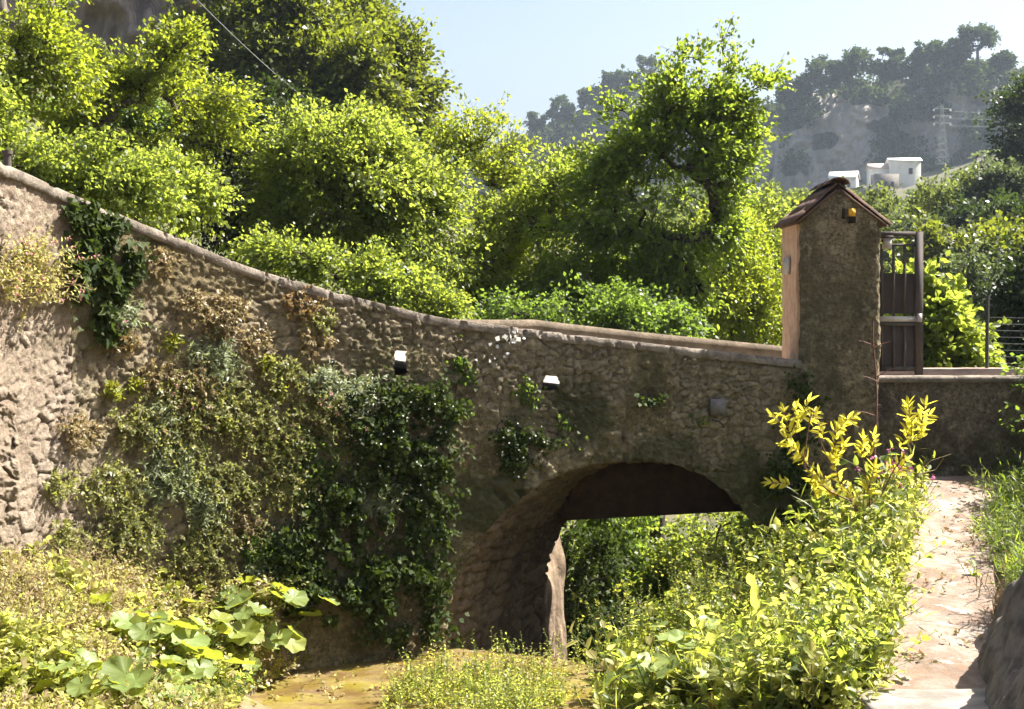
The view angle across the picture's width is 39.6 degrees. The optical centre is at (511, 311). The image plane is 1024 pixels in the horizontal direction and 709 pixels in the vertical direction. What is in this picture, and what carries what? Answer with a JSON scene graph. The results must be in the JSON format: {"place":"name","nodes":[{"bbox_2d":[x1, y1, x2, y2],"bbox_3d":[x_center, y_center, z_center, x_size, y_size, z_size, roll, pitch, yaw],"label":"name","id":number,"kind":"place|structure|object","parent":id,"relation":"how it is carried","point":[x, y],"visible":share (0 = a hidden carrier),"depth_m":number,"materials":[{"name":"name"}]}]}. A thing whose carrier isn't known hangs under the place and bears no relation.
{"place":"outdoors","nodes":[
{"label":"outdoors","id":0,"kind":"place"},
{"bbox_2d":[0,0,439,148],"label":"cliff","id":1,"kind":"structure","parent":0,"point":[107,20],"depth_m":53.86,"materials":[{"name":"grey stone"}]},
{"bbox_2d":[377,626,580,708],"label":"grass","id":2,"kind":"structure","parent":0,"point":[497,695],"depth_m":11.87,"materials":[{"name":"green plant"}]},
{"bbox_2d":[0,46,1001,619],"bbox_3d":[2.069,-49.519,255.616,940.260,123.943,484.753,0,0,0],"label":"hillside","id":3,"kind":"structure","parent":0,"point":[864,184],"depth_m":34.40,"materials":[{"name":"green plant"}]},
{"bbox_2d":[0,0,123,131],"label":"deciduous tree","id":4,"kind":"object","parent":3,"relation":"on","point":[53,49],"visible":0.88,"depth_m":19.84,"materials":[{"name":"green plant"}]},
{"bbox_2d":[25,66,177,160],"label":"shrub","id":5,"kind":"object","parent":3,"relation":"on","point":[131,122],"visible":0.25,"depth_m":26.77,"materials":[{"name":"green plant"}]},
{"bbox_2d":[24,7,280,220],"bbox_3d":[-5.443,-2.842,21.478,3.898,3.478,2.406,0,0,0],"label":"deciduous tree","id":6,"kind":"object","parent":3,"relation":"on","point":[209,102],"visible":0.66,"depth_m":21.29,"materials":[{"name":"green plant"}]},
{"bbox_2d":[122,136,253,245],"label":"shrub","id":7,"kind":"object","parent":3,"relation":"on","point":[211,195],"visible":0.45,"depth_m":15.68,"materials":[{"name":"green plant"}]},
{"bbox_2d":[137,0,308,103],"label":"evergreen oak","id":8,"kind":"object","parent":3,"relation":"on","point":[230,15],"visible":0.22,"depth_m":42.75,"materials":[{"name":"green plant"}]},
{"bbox_2d":[147,71,334,274],"bbox_3d":[-4.304,-2.101,23.048,3.137,3.724,2.601,0,0,0],"label":"shrub","id":9,"kind":"object","parent":3,"relation":"on","point":[234,181],"visible":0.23,"depth_m":22.83,"materials":[{"name":"green plant"}]},
{"bbox_2d":[201,0,380,155],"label":"evergreen oak","id":10,"kind":"object","parent":3,"relation":"on","point":[236,55],"visible":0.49,"depth_m":41.95,"materials":[{"name":"green plant"}]},
{"bbox_2d":[208,90,458,283],"bbox_3d":[-2.801,-1.342,21.781,3.991,4.169,2.931,0,0,0],"label":"hazel tree","id":11,"kind":"object","parent":3,"relation":"on","point":[295,183],"visible":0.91,"depth_m":21.54,"materials":[{"name":"green plant"}]},
{"bbox_2d":[242,12,428,139],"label":"evergreen oak","id":12,"kind":"object","parent":3,"relation":"on","point":[359,66],"visible":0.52,"depth_m":41.12,"materials":[{"name":"green plant"}]},
{"bbox_2d":[224,218,483,319],"bbox_3d":[-2.041,-0.047,18.336,3.361,2.326,1.563,0,0,0],"label":"shrub","id":13,"kind":"object","parent":3,"relation":"on","point":[313,263],"visible":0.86,"depth_m":18.05,"materials":[{"name":"green plant"}]},
{"bbox_2d":[322,0,410,32],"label":"evergreen oak","id":14,"kind":"object","parent":3,"relation":"on","point":[381,12],"visible":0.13,"depth_m":48.36,"materials":[{"name":"green plant"}]},
{"bbox_2d":[313,88,498,310],"bbox_3d":[-1.935,-0.532,22.626,3.480,6.017,2.720,0,0,36],"label":"hazel tree","id":15,"kind":"object","parent":3,"relation":"on","point":[400,236],"visible":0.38,"depth_m":22.21,"materials":[{"name":"green plant"}]},
{"bbox_2d":[360,6,462,160],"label":"evergreen oak","id":16,"kind":"object","parent":3,"relation":"on","point":[415,52],"visible":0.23,"depth_m":44.27,"materials":[{"name":"green plant"}]},
{"bbox_2d":[414,90,573,312],"bbox_3d":[-0.422,0.208,24.441,3.795,8.054,2.735,0,0,0],"label":"ash tree","id":17,"kind":"object","parent":3,"relation":"on","point":[486,168],"visible":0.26,"depth_m":24.29,"materials":[{"name":"green plant"}]},
{"bbox_2d":[415,130,629,325],"bbox_3d":[0.224,1.515,23.490,4.112,9.053,2.946,0,0,0],"label":"hazel tree","id":18,"kind":"object","parent":3,"relation":"on","point":[552,171],"visible":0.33,"depth_m":22.99,"materials":[{"name":"green plant"}]},
{"bbox_2d":[469,269,718,606],"bbox_3d":[1.067,3.212,19.424,3.657,7.575,1.844,0,0,0],"label":"shrub","id":19,"kind":"object","parent":3,"relation":"on","point":[633,313],"visible":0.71,"depth_m":19.20,"materials":[{"name":"green plant"}]},
{"bbox_2d":[559,519,665,663],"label":"bush","id":20,"kind":"object","parent":3,"relation":"on","point":[600,554],"visible":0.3,"depth_m":18.21,"materials":[{"name":"green plant"}]},
{"bbox_2d":[568,515,691,621],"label":"bush","id":21,"kind":"object","parent":3,"relation":"on","point":[627,548],"visible":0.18,"depth_m":19.23,"materials":[{"name":"green plant"}]},
{"bbox_2d":[559,511,749,627],"bbox_3d":[2.212,4.647,22.594,4.914,3.640,2.302,0,0,-7],"label":"bush","id":22,"kind":"object","parent":3,"relation":"on","point":[701,528],"visible":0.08,"depth_m":22.59,"materials":[{"name":"green plant"}]},
{"bbox_2d":[519,12,796,619],"bbox_3d":[2.277,1.016,22.243,4.344,11.341,2.736,0,0,0],"label":"walnut tree","id":23,"kind":"object","parent":3,"relation":"on","point":[721,123],"visible":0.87,"depth_m":21.92,"materials":[{"name":"green plant"}]},
{"bbox_2d":[610,512,747,603],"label":"bush","id":24,"kind":"object","parent":3,"relation":"on","point":[662,550],"visible":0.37,"depth_m":19.00,"materials":[{"name":"green plant"}]},
{"bbox_2d":[684,179,782,514],"bbox_3d":[3.679,1.421,25.049,3.224,7.574,2.495,0,0,0],"label":"shrub","id":25,"kind":"object","parent":3,"relation":"on","point":[758,301],"visible":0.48,"depth_m":24.64,"materials":[{"name":"green plant"}]},
{"bbox_2d":[671,181,804,341],"bbox_3d":[5.769,0.740,34.097,3.921,7.750,2.930,0,0,-14],"label":"deciduous tree","id":26,"kind":"object","parent":3,"relation":"on","point":[771,211],"visible":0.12,"depth_m":33.74,"materials":[{"name":"green plant"}]},
{"bbox_2d":[885,158,922,187],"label":"white house","id":27,"kind":"structure","parent":3,"relation":"on","point":[908,170],"depth_m":352.01,"materials":[{"name":"paint"}]},
{"bbox_2d":[860,163,983,264],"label":"hillside tree","id":28,"kind":"object","parent":3,"relation":"on","point":[928,203],"visible":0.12,"depth_m":65.11,"materials":[{"name":"green plant"}]},
{"bbox_2d":[884,249,1011,367],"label":"fig tree","id":29,"kind":"object","parent":3,"relation":"on","point":[945,310],"visible":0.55,"depth_m":18.28,"materials":[{"name":"green plant"}]},
{"bbox_2d":[880,207,1023,280],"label":"evergreen tree","id":30,"kind":"object","parent":3,"relation":"on","point":[936,242],"visible":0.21,"depth_m":49.55,"materials":[{"name":"green plant"}]},
{"bbox_2d":[895,184,1023,261],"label":"evergreen tree","id":31,"kind":"object","parent":3,"relation":"on","point":[958,217],"visible":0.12,"depth_m":57.38,"materials":[{"name":"green plant"}]},
{"bbox_2d":[934,238,1014,338],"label":"deciduous tree","id":32,"kind":"object","parent":3,"relation":"on","point":[966,264],"visible":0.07,"depth_m":29.69,"materials":[{"name":"green plant"}]},
{"bbox_2d":[933,148,1023,217],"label":"evergreen tree","id":33,"kind":"object","parent":3,"relation":"on","point":[993,175],"visible":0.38,"depth_m":65.11,"materials":[{"name":"green plant"}]},
{"bbox_2d":[965,221,1023,367],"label":"deciduous tree","id":34,"kind":"object","parent":3,"relation":"on","point":[1005,292],"visible":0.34,"depth_m":23.80,"materials":[{"name":"green plant"}]},
{"bbox_2d":[972,70,1023,172],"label":"evergreen tree","id":35,"kind":"object","parent":3,"relation":"on","point":[1011,108],"visible":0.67,"depth_m":74.94,"materials":[{"name":"green plant"}]},
{"bbox_2d":[16,494,1023,708],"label":"ground","id":36,"kind":"structure","parent":0,"point":[271,654],"depth_m":12.21,"materials":[{"name":"soil"}]},
{"bbox_2d":[0,593,109,708],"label":"ground cover","id":37,"kind":"object","parent":36,"relation":"on","point":[44,654],"visible":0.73,"depth_m":9.36,"materials":[{"name":"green plant"}]},
{"bbox_2d":[0,526,144,634],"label":"bush","id":38,"kind":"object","parent":36,"relation":"on","point":[84,590],"depth_m":10.52,"materials":[{"name":"yellow plant"}]},
{"bbox_2d":[28,662,118,696],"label":"leaf plant","id":39,"kind":"object","parent":36,"relation":"on","point":[75,687],"visible":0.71,"depth_m":9.13,"materials":[{"name":"green plant"}]},
{"bbox_2d":[84,654,198,708],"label":"leaf plant","id":40,"kind":"object","parent":36,"relation":"on","point":[116,668],"visible":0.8,"depth_m":9.37,"materials":[{"name":"green plant"}]},
{"bbox_2d":[115,612,198,646],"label":"leaf plant","id":41,"kind":"object","parent":36,"relation":"on","point":[139,630],"visible":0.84,"depth_m":10.39,"materials":[{"name":"green plant"}]},
{"bbox_2d":[0,535,322,708],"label":"ground cover","id":42,"kind":"object","parent":36,"relation":"on","point":[6,702],"visible":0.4,"depth_m":10.39,"materials":[{"name":"green plant"}]},
{"bbox_2d":[150,610,234,651],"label":"leaf plant","id":43,"kind":"object","parent":36,"relation":"on","point":[195,637],"visible":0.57,"depth_m":10.61,"materials":[{"name":"green plant"}]},
{"bbox_2d":[155,646,254,683],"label":"leaf plant","id":44,"kind":"object","parent":36,"relation":"on","point":[204,667],"visible":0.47,"depth_m":10.20,"materials":[{"name":"green plant"}]},
{"bbox_2d":[209,602,276,645],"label":"leaf plant","id":45,"kind":"object","parent":36,"relation":"on","point":[248,630],"visible":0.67,"depth_m":11.87,"materials":[{"name":"green plant"}]},
{"bbox_2d":[214,584,308,619],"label":"leaf plant","id":46,"kind":"object","parent":36,"relation":"on","point":[295,598],"visible":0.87,"depth_m":12.15,"materials":[{"name":"green plant"}]},
{"bbox_2d":[266,608,322,654],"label":"leaf plant","id":47,"kind":"object","parent":36,"relation":"on","point":[296,643],"visible":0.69,"depth_m":12.40,"materials":[{"name":"green plant"}]},
{"bbox_2d":[0,162,803,671],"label":"stone bridge","id":48,"kind":"structure","parent":36,"relation":"on","point":[628,458],"depth_m":13.69,"materials":[{"name":"stone"}]},
{"bbox_2d":[0,323,22,564],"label":"stone pier","id":49,"kind":"structure","parent":48,"relation":"attached to","point":[10,473],"depth_m":10.78,"materials":[{"name":"beige stone"}]},
{"bbox_2d":[0,219,99,328],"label":"valerian","id":50,"kind":"object","parent":48,"relation":"on","point":[40,279],"visible":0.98,"depth_m":11.04,"materials":[{"name":"yellow plant"}]},
{"bbox_2d":[41,466,87,506],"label":"wall weed","id":51,"kind":"object","parent":48,"relation":"attached to","point":[66,489],"depth_m":11.29,"materials":[{"name":"green plant"}]},
{"bbox_2d":[47,518,96,561],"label":"wall weed","id":52,"kind":"object","parent":48,"relation":"attached to","point":[66,532],"depth_m":11.32,"materials":[{"name":"green plant"}]},
{"bbox_2d":[52,409,110,471],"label":"wall weed","id":53,"kind":"object","parent":48,"relation":"attached to","point":[79,428],"depth_m":11.47,"materials":[{"name":"beige plant"}]},
{"bbox_2d":[0,56,205,241],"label":"climbing shrub","id":54,"kind":"object","parent":48,"relation":"on","point":[107,181],"visible":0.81,"depth_m":14.83,"materials":[{"name":"green plant"}]},
{"bbox_2d":[59,196,159,348],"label":"ivy","id":55,"kind":"object","parent":48,"relation":"hanging from","point":[104,277],"visible":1,"depth_m":11.69,"materials":[{"name":"green plant"}]},
{"bbox_2d":[80,449,150,526],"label":"wall weed","id":56,"kind":"object","parent":48,"relation":"attached to","point":[119,480],"depth_m":11.73,"materials":[{"name":"green plant"}]},
{"bbox_2d":[92,505,179,584],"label":"wall weed","id":57,"kind":"object","parent":48,"relation":"attached to","point":[133,540],"depth_m":11.85,"materials":[{"name":"green plant"}]},
{"bbox_2d":[106,402,170,462],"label":"wall weed","id":58,"kind":"object","parent":48,"relation":"attached to","point":[125,425],"depth_m":11.94,"materials":[{"name":"green plant"}]},
{"bbox_2d":[136,443,216,513],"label":"wall weed","id":59,"kind":"object","parent":48,"relation":"attached to","point":[170,477],"depth_m":12.11,"materials":[{"name":"green plant"}]},
{"bbox_2d":[139,367,220,439],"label":"wall weed","id":60,"kind":"object","parent":48,"relation":"attached to","point":[195,417],"depth_m":12.23,"materials":[{"name":"green plant"}]},
{"bbox_2d":[143,411,225,488],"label":"wall weed","id":61,"kind":"object","parent":48,"relation":"attached to","point":[194,443],"depth_m":12.22,"materials":[{"name":"green plant"}]},
{"bbox_2d":[169,287,218,332],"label":"wall weed","id":62,"kind":"object","parent":48,"relation":"attached to","point":[198,309],"depth_m":12.35,"materials":[{"name":"brown plant"}]},
{"bbox_2d":[166,358,224,410],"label":"wall weed","id":63,"kind":"object","parent":48,"relation":"attached to","point":[200,368],"depth_m":12.32,"materials":[{"name":"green plant"}]},
{"bbox_2d":[167,513,244,588],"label":"wall weed","id":64,"kind":"object","parent":48,"relation":"attached to","point":[199,558],"depth_m":12.30,"materials":[{"name":"green plant"}]},
{"bbox_2d":[183,485,233,546],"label":"wall weed","id":65,"kind":"object","parent":48,"relation":"attached to","point":[206,507],"depth_m":12.30,"materials":[{"name":"green plant"}]},
{"bbox_2d":[175,327,249,398],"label":"wall weed","id":66,"kind":"object","parent":48,"relation":"attached to","point":[215,355],"depth_m":12.44,"materials":[{"name":"green plant"}]},
{"bbox_2d":[183,444,269,547],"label":"wall weed","id":67,"kind":"object","parent":48,"relation":"attached to","point":[228,466],"depth_m":12.45,"materials":[{"name":"green plant"}]},
{"bbox_2d":[203,284,256,340],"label":"wall weed","id":68,"kind":"object","parent":48,"relation":"attached to","point":[240,310],"depth_m":12.54,"materials":[{"name":"brown plant"}]},
{"bbox_2d":[205,376,290,461],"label":"wall weed","id":69,"kind":"object","parent":48,"relation":"attached to","point":[244,417],"depth_m":12.56,"materials":[{"name":"green plant"}]},
{"bbox_2d":[238,518,306,586],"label":"wall weed","id":70,"kind":"object","parent":48,"relation":"attached to","point":[255,540],"depth_m":12.63,"materials":[{"name":"green plant"}]},
{"bbox_2d":[238,413,314,474],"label":"wall weed","id":71,"kind":"object","parent":48,"relation":"attached to","point":[281,443],"depth_m":12.75,"materials":[{"name":"green plant"}]},
{"bbox_2d":[241,453,332,534],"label":"wall weed","id":72,"kind":"object","parent":48,"relation":"attached to","point":[281,477],"depth_m":12.77,"materials":[{"name":"green plant"}]},
{"bbox_2d":[254,355,325,407],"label":"wall weed","id":73,"kind":"object","parent":48,"relation":"attached to","point":[283,378],"depth_m":12.82,"materials":[{"name":"green plant"}]},
{"bbox_2d":[280,427,349,496],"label":"wall weed","id":74,"kind":"object","parent":48,"relation":"attached to","point":[320,474],"depth_m":12.96,"materials":[{"name":"green plant"}]},
{"bbox_2d":[276,382,369,473],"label":"wall weed","id":75,"kind":"object","parent":48,"relation":"attached to","point":[315,409],"depth_m":12.97,"materials":[{"name":"green plant"}]},
{"bbox_2d":[320,369,388,422],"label":"wall weed","id":76,"kind":"object","parent":48,"relation":"attached to","point":[359,387],"depth_m":13.15,"materials":[{"name":"green plant"}]},
{"bbox_2d":[247,518,469,658],"bbox_3d":[-1.384,2.559,13.026,2.174,1.441,0.390,0,0,-29],"label":"creeper","id":77,"kind":"object","parent":48,"relation":"attached to","point":[322,584],"visible":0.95,"depth_m":13.07,"materials":[{"name":"green plant"}]},
{"bbox_2d":[285,437,475,571],"bbox_3d":[-1.194,1.867,13.204,1.908,1.349,0.302,0,0,-29],"label":"creeper","id":78,"kind":"object","parent":48,"relation":"attached to","point":[429,506],"visible":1,"depth_m":13.24,"materials":[{"name":"green plant"}]},
{"bbox_2d":[331,365,485,487],"bbox_3d":[-0.952,1.082,13.375,1.597,1.169,0.300,0,0,-30],"label":"creeper","id":79,"kind":"object","parent":48,"relation":"attached to","point":[377,433],"visible":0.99,"depth_m":13.31,"materials":[{"name":"green plant"}]},
{"bbox_2d":[486,415,567,482],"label":"creeper","id":80,"kind":"object","parent":48,"relation":"attached to","point":[510,434],"visible":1,"depth_m":13.89,"materials":[{"name":"green plant"}]},
{"bbox_2d":[753,365,831,536],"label":"creeper","id":81,"kind":"object","parent":48,"relation":"attached to","point":[790,466],"visible":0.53,"depth_m":14.81,"materials":[{"name":"green plant"}]},
{"bbox_2d":[250,646,591,705],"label":"leaf litter","id":82,"kind":"object","parent":36,"relation":"on","point":[363,687],"visible":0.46,"depth_m":12.52,"materials":[{"name":"plant"}]},
{"bbox_2d":[248,647,615,708],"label":"stream bed","id":83,"kind":"object","parent":36,"relation":"on","point":[355,696],"visible":0.32,"depth_m":12.36,"materials":[{"name":"brown soil"}]},
{"bbox_2d":[566,568,698,666],"bbox_3d":[1.134,2.886,13.277,1.316,0.870,1.332,0,0,9],"label":"fennel","id":84,"kind":"object","parent":36,"relation":"on","point":[627,593],"visible":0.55,"depth_m":13.37,"materials":[{"name":"green plant"}]},
{"bbox_2d":[602,652,683,708],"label":"leaf plant","id":85,"kind":"object","parent":36,"relation":"on","point":[658,665],"visible":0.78,"depth_m":11.00,"materials":[{"name":"green plant"}]},
{"bbox_2d":[649,615,719,658],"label":"leaf plant","id":86,"kind":"object","parent":36,"relation":"on","point":[674,636],"visible":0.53,"depth_m":11.64,"materials":[{"name":"green plant"}]},
{"bbox_2d":[631,539,790,645],"bbox_3d":[1.818,2.693,13.443,1.159,1.100,1.670,0,0,41],"label":"fennel","id":87,"kind":"object","parent":36,"relation":"on","point":[701,588],"visible":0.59,"depth_m":13.27,"materials":[{"name":"green plant"}]},
{"bbox_2d":[566,441,923,708],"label":"undergrowth","id":88,"kind":"object","parent":36,"relation":"on","point":[819,547],"visible":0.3,"depth_m":12.26,"materials":[{"name":"green plant"}]},
{"bbox_2d":[572,443,953,708],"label":"long grass","id":89,"kind":"structure","parent":36,"relation":"on","point":[729,656],"depth_m":11.32,"materials":[{"name":"green plant"}]},
{"bbox_2d":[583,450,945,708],"bbox_3d":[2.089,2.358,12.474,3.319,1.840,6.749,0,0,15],"label":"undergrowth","id":90,"kind":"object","parent":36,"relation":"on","point":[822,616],"visible":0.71,"depth_m":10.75,"materials":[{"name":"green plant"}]},
{"bbox_2d":[773,177,892,505],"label":"gate pillar","id":91,"kind":"structure","parent":36,"relation":"on","point":[831,241],"depth_m":14.97,"materials":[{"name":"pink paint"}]},
{"bbox_2d":[879,231,922,374],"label":"metal gate","id":92,"kind":"structure","parent":91,"relation":"attached to","point":[902,350],"depth_m":15.60,"materials":[{"name":"brown paint"}]},
{"bbox_2d":[784,472,894,561],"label":"leafy weed","id":93,"kind":"object","parent":36,"relation":"on","point":[817,506],"visible":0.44,"depth_m":14.02,"materials":[{"name":"green plant"}]},
{"bbox_2d":[761,392,938,514],"bbox_3d":[3.160,1.554,13.492,1.770,1.612,0.745,0,0,-9],"label":"yellow sapling","id":94,"kind":"object","parent":36,"relation":"on","point":[910,429],"visible":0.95,"depth_m":13.49,"materials":[{"name":"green plant"}]},
{"bbox_2d":[878,375,1023,481],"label":"plastered wall","id":95,"kind":"structure","parent":36,"relation":"on","point":[964,426],"depth_m":15.08,"materials":[{"name":"paint"}]},
{"bbox_2d":[936,436,1023,596],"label":"grass","id":96,"kind":"structure","parent":36,"relation":"on","point":[1010,493],"depth_m":12.70,"materials":[{"name":"green plant"}]},
{"bbox_2d":[977,570,1023,708],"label":"rock bank","id":97,"kind":"object","parent":36,"relation":"on","point":[1000,659],"visible":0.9,"depth_m":9.07,"materials":[{"name":"grey stone"}]},
{"bbox_2d":[375,0,1023,164],"label":"sky","id":98,"kind":"structure","parent":0,"point":[537,51],"materials":[{"name":"blue"}]},
{"bbox_2d":[454,60,1021,223],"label":"mountain","id":99,"kind":"structure","parent":0,"point":[854,126],"depth_m":403.04,"materials":[{"name":"grey"}]},
{"bbox_2d":[444,56,1023,223],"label":"distant woodland","id":100,"kind":"object","parent":99,"relation":"on","point":[969,80],"visible":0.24,"depth_m":402.41,"materials":[{"name":"green plant"}]},
{"bbox_2d":[799,53,850,95],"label":"pine tree","id":101,"kind":"object","parent":99,"relation":"on","point":[816,77],"visible":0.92,"depth_m":402.94,"materials":[{"name":"green plant"}]},
{"bbox_2d":[825,44,878,90],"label":"pine tree","id":102,"kind":"object","parent":99,"relation":"on","point":[852,59],"visible":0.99,"depth_m":399.09,"materials":[{"name":"green plant"}]},
{"bbox_2d":[954,21,1002,64],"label":"umbrella pine","id":103,"kind":"object","parent":99,"relation":"on","point":[969,34],"visible":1,"depth_m":398.08,"materials":[{"name":"green plant"}]},
{"bbox_2d":[855,688,988,708],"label":"pavement","id":104,"kind":"structure","parent":0,"point":[930,699],"depth_m":9.06,"materials":[{"name":"beige stone"}]},
{"bbox_2d":[864,475,1001,689],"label":"path","id":105,"kind":"structure","parent":0,"point":[958,604],"depth_m":11.23,"materials":[{"name":"beige stone"}]},
{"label":"road","id":106,"kind":"structure","parent":0,"visible":0},
{"bbox_2d":[879,367,1023,375],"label":"wall","id":107,"kind":"structure","parent":106,"relation":"on","point":[961,371],"depth_m":17.17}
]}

